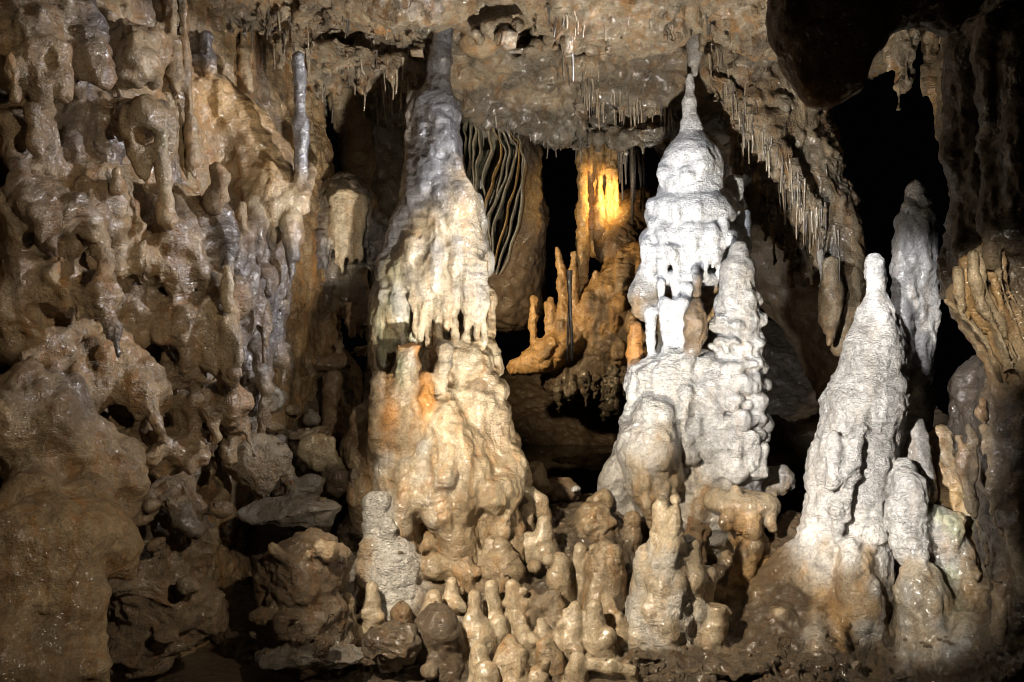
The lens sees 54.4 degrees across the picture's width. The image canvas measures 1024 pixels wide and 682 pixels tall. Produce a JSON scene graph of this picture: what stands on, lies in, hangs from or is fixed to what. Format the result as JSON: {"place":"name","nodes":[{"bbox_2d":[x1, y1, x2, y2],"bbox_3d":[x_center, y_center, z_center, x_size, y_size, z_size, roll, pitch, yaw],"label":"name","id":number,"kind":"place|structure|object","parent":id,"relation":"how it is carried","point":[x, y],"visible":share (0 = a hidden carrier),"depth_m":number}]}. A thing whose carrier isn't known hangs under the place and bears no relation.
{"place":"outdoors","nodes":[
{"label":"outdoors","id":0,"kind":"place"},
{"bbox_2d":[0,0,344,681],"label":"wall","id":1,"kind":"structure","parent":0,"point":[136,361],"depth_m":4.31},
{"bbox_2d":[3,52,21,103],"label":"stalagmite","id":2,"kind":"object","parent":1,"relation":"on","point":[11,72],"visible":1,"depth_m":3.91},
{"bbox_2d":[22,102,44,157],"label":"stalagmite","id":3,"kind":"object","parent":1,"relation":"on","point":[34,141],"visible":1,"depth_m":3.93},
{"bbox_2d":[109,166,124,195],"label":"stalagmite","id":4,"kind":"object","parent":1,"relation":"on","point":[116,184],"visible":1,"depth_m":4.23},
{"bbox_2d":[152,125,178,229],"bbox_3d":[-1.550,-0.736,4.465,0.105,0.476,0.092,0,0,22],"label":"stalactite","id":5,"kind":"object","parent":1,"relation":"on","point":[167,217],"visible":1,"depth_m":4.44},
{"bbox_2d":[158,0,184,108],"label":"stalactite","id":6,"kind":"object","parent":1,"relation":"hanging from","point":[174,71],"visible":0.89,"depth_m":5.22},
{"bbox_2d":[177,0,201,178],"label":"stalactite","id":7,"kind":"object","parent":1,"relation":"attached to","point":[192,160],"depth_m":5.29},
{"bbox_2d":[191,30,216,77],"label":"stalagmite","id":8,"kind":"object","parent":1,"relation":"on","point":[205,57],"visible":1,"depth_m":5.51},
{"bbox_2d":[192,75,224,124],"bbox_3d":[-1.689,-1.344,5.530,0.195,0.276,0.069,0,0,-32],"label":"flowstone curtain","id":9,"kind":"object","parent":1,"relation":"attached to","point":[208,93],"visible":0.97,"depth_m":5.54},
{"bbox_2d":[201,161,230,216],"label":"stalagmite","id":10,"kind":"object","parent":1,"relation":"on","point":[215,198],"visible":1,"depth_m":4.75},
{"bbox_2d":[219,265,234,313],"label":"stalagmite","id":11,"kind":"object","parent":1,"relation":"on","point":[226,286],"visible":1,"depth_m":4.51},
{"bbox_2d":[234,201,248,235],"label":"stalagmite","id":12,"kind":"object","parent":1,"relation":"on","point":[240,214],"visible":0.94,"depth_m":5.15},
{"bbox_2d":[236,30,253,93],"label":"stalagmite","id":13,"kind":"object","parent":1,"relation":"on","point":[244,70],"visible":0.94,"depth_m":5.86},
{"bbox_2d":[213,71,293,227],"bbox_3d":[-1.435,-1.101,5.954,0.539,1.032,0.954,0,0,0],"label":"flowstone","id":14,"kind":"object","parent":1,"relation":"attached to","point":[258,150],"visible":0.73,"depth_m":5.60},
{"bbox_2d":[266,421,285,433],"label":"rock","id":15,"kind":"object","parent":1,"relation":"on","point":[273,427],"visible":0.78,"depth_m":5.87},
{"bbox_2d":[285,403,301,414],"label":"rock","id":16,"kind":"object","parent":1,"relation":"on","point":[292,409],"visible":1,"depth_m":6.17},
{"bbox_2d":[289,51,317,214],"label":"column","id":17,"kind":"structure","parent":1,"relation":"attached to","point":[302,179],"depth_m":5.56},
{"bbox_2d":[315,171,389,336],"bbox_3d":[-1.140,-0.582,6.749,0.616,1.117,0.662,0,0,36],"label":"flowstone","id":18,"kind":"object","parent":1,"relation":"attached to","point":[353,221],"visible":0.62,"depth_m":6.56},
{"bbox_2d":[344,302,355,337],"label":"stalagmite","id":19,"kind":"object","parent":18,"relation":"on","point":[350,321],"visible":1,"depth_m":6.49},
{"bbox_2d":[212,347,362,665],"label":"gully floor","id":20,"kind":"structure","parent":0,"point":[241,600],"depth_m":5.79},
{"bbox_2d":[303,409,320,425],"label":"rock","id":21,"kind":"object","parent":20,"relation":"on","point":[311,417],"visible":1,"depth_m":6.17},
{"bbox_2d":[321,370,343,447],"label":"stalagmite","id":22,"kind":"object","parent":20,"relation":"on","point":[332,417],"visible":0.86,"depth_m":6.34},
{"bbox_2d":[316,348,351,370],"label":"broken stalagmite","id":23,"kind":"object","parent":20,"relation":"on","point":[334,361],"visible":0.87,"depth_m":6.53},
{"bbox_2d":[351,345,367,356],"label":"rock","id":24,"kind":"object","parent":23,"relation":"on","point":[360,350],"visible":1,"depth_m":6.57},
{"bbox_2d":[128,508,781,681],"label":"cave floor","id":25,"kind":"structure","parent":0,"point":[209,662],"depth_m":4.97},
{"bbox_2d":[246,527,363,679],"bbox_3d":[-1.000,1.288,4.899,0.619,0.708,0.512,0,0,0],"label":"boulder","id":26,"kind":"object","parent":25,"relation":"on","point":[300,580],"visible":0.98,"depth_m":4.81},
{"bbox_2d":[339,28,532,564],"bbox_3d":[-0.452,-0.306,5.909,1.153,3.798,1.143,0,0,0],"label":"stalagmite","id":27,"kind":"object","parent":25,"relation":"on","point":[430,444],"visible":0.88,"depth_m":5.70},
{"bbox_2d":[321,456,348,497],"bbox_3d":[-1.002,0.779,5.691,0.160,0.244,0.134,0,0,44],"label":"rock","id":28,"kind":"object","parent":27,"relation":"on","point":[335,474],"visible":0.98,"depth_m":5.65},
{"bbox_2d":[296,433,337,471],"bbox_3d":[-1.118,0.637,5.717,0.238,0.227,0.190,0,0,0],"label":"rock","id":29,"kind":"object","parent":28,"relation":"on","point":[316,452],"visible":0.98,"depth_m":5.64},
{"bbox_2d":[477,537,494,565],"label":"stalagmite","id":30,"kind":"object","parent":27,"relation":"on","point":[488,542],"visible":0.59,"depth_m":5.43},
{"bbox_2d":[467,643,490,681],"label":"stalagmite","id":31,"kind":"object","parent":25,"relation":"on","point":[478,651],"visible":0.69,"depth_m":4.67},
{"bbox_2d":[473,658,501,681],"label":"stalagmite","id":32,"kind":"object","parent":25,"relation":"on","point":[485,670],"visible":1,"depth_m":4.58},
{"bbox_2d":[493,634,530,681],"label":"stalagmite","id":33,"kind":"object","parent":25,"relation":"on","point":[511,657],"visible":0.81,"depth_m":4.63},
{"bbox_2d":[528,659,551,681],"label":"stalagmite","id":34,"kind":"object","parent":25,"relation":"on","point":[538,673],"visible":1,"depth_m":4.62},
{"bbox_2d":[532,635,565,676],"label":"stalagmite","id":35,"kind":"object","parent":25,"relation":"on","point":[547,647],"visible":0.85,"depth_m":4.89},
{"bbox_2d":[125,428,1002,681],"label":"gravel","id":36,"kind":"structure","parent":25,"relation":"on","point":[159,627],"depth_m":4.82},
{"bbox_2d":[107,474,233,678],"bbox_3d":[-1.576,1.057,4.508,0.638,0.894,0.517,0,0,0],"label":"boulder","id":37,"kind":"object","parent":36,"relation":"on","point":[175,591],"visible":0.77,"depth_m":4.40},
{"bbox_2d":[269,384,287,412],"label":"rock","id":38,"kind":"object","parent":36,"relation":"on","point":[280,397],"visible":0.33,"depth_m":6.00},
{"bbox_2d":[237,493,341,528],"bbox_3d":[-1.188,0.908,5.298,0.552,0.174,0.296,0,0,0],"label":"rock","id":39,"kind":"object","parent":36,"relation":"on","point":[308,511],"visible":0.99,"depth_m":5.23},
{"bbox_2d":[221,432,292,498],"bbox_3d":[-1.401,0.686,5.467,0.378,0.372,0.270,0,0,-18],"label":"rock","id":40,"kind":"object","parent":39,"relation":"on","point":[263,471],"visible":0.88,"depth_m":5.37},
{"bbox_2d":[280,477,317,495],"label":"rock","id":41,"kind":"object","parent":39,"relation":"on","point":[297,487],"visible":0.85,"depth_m":5.38},
{"bbox_2d":[286,428,315,441],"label":"rock","id":42,"kind":"object","parent":36,"relation":"on","point":[297,436],"visible":0.6,"depth_m":5.94},
{"bbox_2d":[309,425,331,434],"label":"rock","id":43,"kind":"object","parent":42,"relation":"on","point":[325,429],"visible":0.91,"depth_m":5.97},
{"bbox_2d":[298,473,324,496],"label":"rock","id":44,"kind":"object","parent":36,"relation":"on","point":[315,479],"visible":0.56,"depth_m":5.46},
{"bbox_2d":[562,651,588,681],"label":"stalagmite","id":45,"kind":"object","parent":25,"relation":"on","point":[575,670],"visible":1,"depth_m":4.79},
{"bbox_2d":[581,599,617,658],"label":"stalagmite","id":46,"kind":"object","parent":25,"relation":"on","point":[599,636],"visible":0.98,"depth_m":4.99},
{"bbox_2d":[585,656,638,681],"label":"rock","id":47,"kind":"object","parent":25,"relation":"on","point":[610,667],"visible":1,"depth_m":4.79},
{"bbox_2d":[297,493,660,681],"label":"rubble slope","id":48,"kind":"structure","parent":0,"point":[568,536],"depth_m":5.39},
{"bbox_2d":[342,592,361,646],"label":"stalagmite","id":49,"kind":"object","parent":48,"relation":"on","point":[348,597],"visible":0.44,"depth_m":5.02},
{"bbox_2d":[355,581,385,633],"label":"stalagmite","id":50,"kind":"object","parent":48,"relation":"on","point":[370,613],"visible":0.93,"depth_m":5.12},
{"bbox_2d":[349,491,425,616],"bbox_3d":[-0.675,1.133,5.432,0.420,0.636,0.408,0,0,0],"label":"stalagmite","id":51,"kind":"object","parent":48,"relation":"on","point":[393,574],"visible":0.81,"depth_m":5.32},
{"bbox_2d":[354,536,375,589],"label":"stalagmite","id":52,"kind":"object","parent":51,"relation":"on","point":[366,549],"visible":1,"depth_m":5.31},
{"bbox_2d":[361,620,421,669],"bbox_3d":[-0.575,1.488,4.829,0.297,0.255,0.234,0,0,19],"label":"boulder","id":53,"kind":"object","parent":48,"relation":"on","point":[384,647],"visible":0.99,"depth_m":4.77},
{"bbox_2d":[419,588,442,613],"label":"stalagmite","id":54,"kind":"object","parent":48,"relation":"on","point":[432,595],"visible":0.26,"depth_m":5.11},
{"bbox_2d":[418,552,454,581],"bbox_3d":[-0.397,1.239,5.421,0.222,0.179,0.160,0,0,0],"label":"rock ledge","id":55,"kind":"object","parent":48,"relation":"on","point":[437,566],"visible":0.93,"depth_m":5.37},
{"bbox_2d":[414,602,468,681],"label":"stalagmite","id":56,"kind":"object","parent":48,"relation":"on","point":[441,636],"visible":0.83,"depth_m":4.84},
{"bbox_2d":[442,576,463,615],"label":"stalagmite","id":57,"kind":"object","parent":48,"relation":"on","point":[452,599],"visible":0.82,"depth_m":5.22},
{"bbox_2d":[461,624,470,660],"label":"stalagmite","id":58,"kind":"object","parent":48,"relation":"on","point":[465,634],"visible":0.82,"depth_m":4.95},
{"bbox_2d":[451,556,482,593],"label":"stalagmite","id":59,"kind":"object","parent":48,"relation":"on","point":[466,573],"visible":0.91,"depth_m":5.35},
{"bbox_2d":[460,590,500,660],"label":"stalagmite","id":60,"kind":"object","parent":48,"relation":"on","point":[477,624],"visible":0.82,"depth_m":5.01},
{"bbox_2d":[477,512,490,548],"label":"stalagmite","id":61,"kind":"object","parent":48,"relation":"on","point":[484,533],"visible":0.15,"depth_m":5.49},
{"bbox_2d":[478,548,497,590],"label":"stalagmite","id":62,"kind":"object","parent":48,"relation":"on","point":[489,571],"visible":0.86,"depth_m":5.35},
{"bbox_2d":[483,580,505,618],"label":"stalagmite","id":63,"kind":"object","parent":48,"relation":"on","point":[492,603],"visible":0.9,"depth_m":5.12},
{"bbox_2d":[490,613,510,640],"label":"stalagmite","id":64,"kind":"object","parent":48,"relation":"on","point":[500,624],"visible":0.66,"depth_m":5.05},
{"bbox_2d":[498,574,509,610],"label":"stalagmite","id":65,"kind":"object","parent":48,"relation":"on","point":[502,581],"visible":0.31,"depth_m":5.27},
{"bbox_2d":[491,536,526,586],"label":"stalagmite","id":66,"kind":"object","parent":48,"relation":"on","point":[507,560],"visible":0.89,"depth_m":5.34},
{"bbox_2d":[503,578,530,621],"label":"stalagmite","id":67,"kind":"object","parent":48,"relation":"on","point":[515,599],"visible":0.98,"depth_m":5.14},
{"bbox_2d":[510,610,530,634],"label":"stalagmite","id":68,"kind":"object","parent":48,"relation":"on","point":[518,617],"visible":0.69,"depth_m":5.10},
{"bbox_2d":[514,623,538,663],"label":"stalagmite","id":69,"kind":"object","parent":48,"relation":"on","point":[526,637],"visible":0.57,"depth_m":4.98},
{"bbox_2d":[519,502,535,531],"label":"stalagmite","id":70,"kind":"object","parent":48,"relation":"on","point":[526,510],"visible":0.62,"depth_m":5.66},
{"bbox_2d":[523,531,533,565],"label":"stalagmite","id":71,"kind":"object","parent":48,"relation":"on","point":[529,551],"visible":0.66,"depth_m":5.50},
{"bbox_2d":[525,590,539,629],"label":"stalagmite","id":72,"kind":"object","parent":48,"relation":"on","point":[532,596],"visible":0.64,"depth_m":5.16},
{"bbox_2d":[523,484,551,525],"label":"stalagmite","id":73,"kind":"object","parent":48,"relation":"on","point":[536,499],"visible":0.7,"depth_m":5.71},
{"bbox_2d":[529,461,549,493],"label":"rock","id":74,"kind":"object","parent":48,"relation":"on","point":[541,483],"visible":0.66,"depth_m":6.12},
{"bbox_2d":[533,617,554,641],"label":"stalagmite","id":75,"kind":"object","parent":48,"relation":"on","point":[542,629],"visible":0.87,"depth_m":5.03},
{"bbox_2d":[534,590,565,630],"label":"stalagmite","id":76,"kind":"object","parent":75,"relation":"on","point":[549,606],"visible":0.78,"depth_m":5.14},
{"bbox_2d":[542,552,575,607],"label":"stalagmite","id":77,"kind":"object","parent":76,"relation":"on","point":[558,573],"visible":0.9,"depth_m":5.25},
{"bbox_2d":[528,515,560,570],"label":"stalagmite","id":78,"kind":"object","parent":48,"relation":"on","point":[542,540],"visible":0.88,"depth_m":5.49},
{"bbox_2d":[545,477,581,502],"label":"rock","id":79,"kind":"object","parent":48,"relation":"on","point":[559,489],"visible":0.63,"depth_m":6.26},
{"bbox_2d":[554,601,583,662],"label":"stalagmite","id":80,"kind":"object","parent":48,"relation":"on","point":[569,630],"visible":0.95,"depth_m":5.00},
{"bbox_2d":[571,542,588,594],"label":"stalagmite","id":81,"kind":"object","parent":48,"relation":"on","point":[580,552],"visible":0.9,"depth_m":5.33},
{"bbox_2d":[582,577,605,610],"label":"stalagmite","id":82,"kind":"object","parent":48,"relation":"on","point":[596,588],"visible":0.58,"depth_m":5.19},
{"bbox_2d":[572,501,616,538],"bbox_3d":[0.469,1.035,5.821,0.247,0.196,0.275,0,0,-21],"label":"rock","id":83,"kind":"object","parent":48,"relation":"on","point":[594,520],"visible":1,"depth_m":5.72},
{"bbox_2d":[586,488,614,509],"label":"rock","id":84,"kind":"object","parent":48,"relation":"on","point":[604,496],"visible":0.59,"depth_m":5.94},
{"bbox_2d":[577,539,626,614],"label":"stalagmite","id":85,"kind":"object","parent":48,"relation":"on","point":[604,562],"visible":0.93,"depth_m":5.25},
{"bbox_2d":[600,589,617,625],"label":"stalagmite","id":86,"kind":"object","parent":48,"relation":"on","point":[608,602],"visible":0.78,"depth_m":5.16},
{"bbox_2d":[607,608,628,641],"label":"stalagmite","id":87,"kind":"object","parent":48,"relation":"on","point":[618,621],"visible":0.86,"depth_m":5.11},
{"bbox_2d":[620,510,642,548],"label":"stalagmite","id":88,"kind":"object","parent":48,"relation":"on","point":[631,533],"visible":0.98,"depth_m":5.72},
{"bbox_2d":[196,0,886,356],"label":"ceiling","id":89,"kind":"structure","parent":0,"point":[507,60],"depth_m":6.57},
{"bbox_2d":[355,70,378,95],"bbox_3d":[-0.959,-1.705,6.604,0.163,0.169,0.153,0,0,0],"label":"stalactite","id":90,"kind":"object","parent":89,"relation":"hanging from","point":[367,79],"visible":0.9,"depth_m":6.58},
{"bbox_2d":[462,121,527,274],"bbox_3d":[-0.116,-1.060,7.218,0.474,1.170,0.345,0,0,0],"label":"drapery","id":91,"kind":"object","parent":89,"relation":"hanging from","point":[495,164],"visible":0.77,"depth_m":7.15},
{"bbox_2d":[630,147,633,223],"bbox_3d":[1.018,-1.377,8.444,0.038,0.766,0.040,0,0,15],"label":"soda straw","id":92,"kind":"object","parent":89,"relation":"hanging from","point":[632,179],"visible":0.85,"depth_m":8.43},
{"bbox_2d":[642,149,645,222],"bbox_3d":[1.150,-1.439,8.676,0.036,0.830,0.039,0,0,-24],"label":"soda straw","id":93,"kind":"object","parent":89,"relation":"hanging from","point":[644,199],"visible":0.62,"depth_m":8.66},
{"bbox_2d":[686,33,703,76],"bbox_3d":[1.179,-1.874,6.327,0.156,0.406,0.184,0,0,0],"label":"stalactite","id":94,"kind":"object","parent":89,"relation":"hanging from","point":[695,56],"visible":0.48,"depth_m":6.27},
{"bbox_2d":[816,249,823,304],"bbox_3d":[2.083,-0.410,6.688,0.062,0.436,0.072,0,0,-26],"label":"stalactite","id":95,"kind":"object","parent":89,"relation":"hanging from","point":[820,254],"visible":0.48,"depth_m":6.69},
{"bbox_2d":[818,256,844,345],"bbox_3d":[2.114,-0.266,6.603,0.173,0.594,0.195,0,0,0],"label":"stalactite","id":96,"kind":"object","parent":89,"relation":"hanging from","point":[831,294],"visible":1,"depth_m":6.54},
{"bbox_2d":[765,0,984,110],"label":"hanging rock","id":97,"kind":"object","parent":89,"relation":"hanging from","point":[826,51],"visible":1,"depth_m":2.52},
{"bbox_2d":[883,29,923,110],"bbox_3d":[2.056,-1.463,5.216,0.164,0.524,0.212,0,0,-39],"label":"stalactite","id":98,"kind":"object","parent":89,"relation":"hanging from","point":[899,55],"visible":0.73,"depth_m":5.18},
{"bbox_2d":[365,123,889,460],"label":"back wall","id":99,"kind":"structure","parent":0,"point":[792,313],"depth_m":8.60},
{"bbox_2d":[341,321,948,512],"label":"chamber floor","id":100,"kind":"structure","parent":0,"point":[538,418],"depth_m":10.12},
{"bbox_2d":[506,187,656,421],"bbox_3d":[0.936,-0.413,9.499,1.755,2.305,1.113,0,0,-35],"label":"flowstone","id":101,"kind":"object","parent":100,"relation":"on","point":[595,368],"visible":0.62,"depth_m":9.27},
{"bbox_2d":[528,295,539,345],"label":"stalagmite","id":102,"kind":"object","parent":101,"relation":"on","point":[533,320],"visible":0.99,"depth_m":9.37},
{"bbox_2d":[547,297,555,332],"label":"stalagmite","id":103,"kind":"object","parent":101,"relation":"on","point":[551,310],"visible":1,"depth_m":9.37},
{"bbox_2d":[554,247,567,317],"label":"stalagmite","id":104,"kind":"object","parent":101,"relation":"on","point":[562,303],"visible":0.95,"depth_m":9.36},
{"bbox_2d":[566,270,572,360],"bbox_3d":[0.478,-0.212,8.279,0.057,0.753,0.052,0,0,26],"label":"soda straw","id":105,"kind":"object","parent":101,"relation":"on","point":[569,283],"visible":1,"depth_m":8.27},
{"bbox_2d":[567,251,579,305],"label":"stalagmite","id":106,"kind":"object","parent":101,"relation":"on","point":[575,282],"visible":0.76,"depth_m":9.36},
{"bbox_2d":[574,143,619,297],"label":"column","id":107,"kind":"structure","parent":101,"relation":"on","point":[597,210],"depth_m":9.69},
{"bbox_2d":[626,510,1023,681],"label":"floor","id":108,"kind":"structure","parent":0,"point":[753,627],"depth_m":4.92},
{"bbox_2d":[625,494,717,650],"bbox_3d":[0.786,1.215,5.201,0.469,0.839,0.448,0,0,33],"label":"stalagmite","id":109,"kind":"object","parent":108,"relation":"on","point":[673,578],"visible":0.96,"depth_m":5.09},
{"bbox_2d":[597,73,795,560],"bbox_3d":[1.070,-0.089,6.197,1.143,3.215,1.071,0,0,-34],"label":"stalagmite","id":110,"kind":"object","parent":108,"relation":"on","point":[668,443],"visible":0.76,"depth_m":5.99},
{"bbox_2d":[707,241,774,490],"bbox_3d":[1.363,0.153,5.962,0.416,1.503,0.385,0,0,0],"label":"stalagmite","id":111,"kind":"object","parent":110,"relation":"on","point":[745,423],"visible":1,"depth_m":5.85},
{"bbox_2d":[691,601,731,650],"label":"stalagmite","id":112,"kind":"object","parent":108,"relation":"on","point":[713,633],"visible":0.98,"depth_m":5.08},
{"bbox_2d":[684,485,781,606],"bbox_3d":[1.241,1.147,5.667,0.703,0.658,0.622,0,0,0],"label":"rock shelf","id":113,"kind":"object","parent":108,"relation":"on","point":[746,517],"visible":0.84,"depth_m":5.59},
{"bbox_2d":[755,253,909,649],"bbox_3d":[1.784,0.525,5.369,0.862,2.015,0.754,0,0,-20],"label":"stalagmite","id":114,"kind":"object","parent":108,"relation":"on","point":[834,556],"visible":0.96,"depth_m":5.25},
{"bbox_2d":[889,179,941,567],"bbox_3d":[2.250,0.172,5.614,0.292,2.242,0.824,0,0,27],"label":"stalagmite","id":115,"kind":"object","parent":108,"relation":"on","point":[915,298],"visible":0.47,"depth_m":5.71},
{"bbox_2d":[885,415,985,669],"bbox_3d":[2.237,1.009,5.241,0.486,1.201,0.965,0,0,28],"label":"stalagmite","id":116,"kind":"object","parent":108,"relation":"on","point":[929,523],"visible":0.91,"depth_m":5.12},
{"bbox_2d":[936,0,1023,644],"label":"wall","id":117,"kind":"structure","parent":0,"point":[981,149],"depth_m":4.55},
{"bbox_2d":[934,36,946,137],"bbox_3d":[2.233,-1.371,5.104,0.129,0.732,0.125,0,0,0],"label":"stalactite","id":118,"kind":"object","parent":117,"relation":"hanging from","point":[938,65],"visible":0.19,"depth_m":5.08},
{"bbox_2d":[944,243,1023,402],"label":"drapery","id":119,"kind":"object","parent":117,"relation":"attached to","point":[988,316],"visible":0.98,"depth_m":4.45},
{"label":"ceiling","id":120,"kind":"structure","parent":0,"visible":0},
{"bbox_2d":[920,30,939,140],"bbox_3d":[2.254,-1.291,5.290,0.186,0.791,0.121,0,0,0],"label":"drapery","id":121,"kind":"object","parent":120,"relation":"hanging from","point":[930,48],"visible":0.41,"depth_m":5.27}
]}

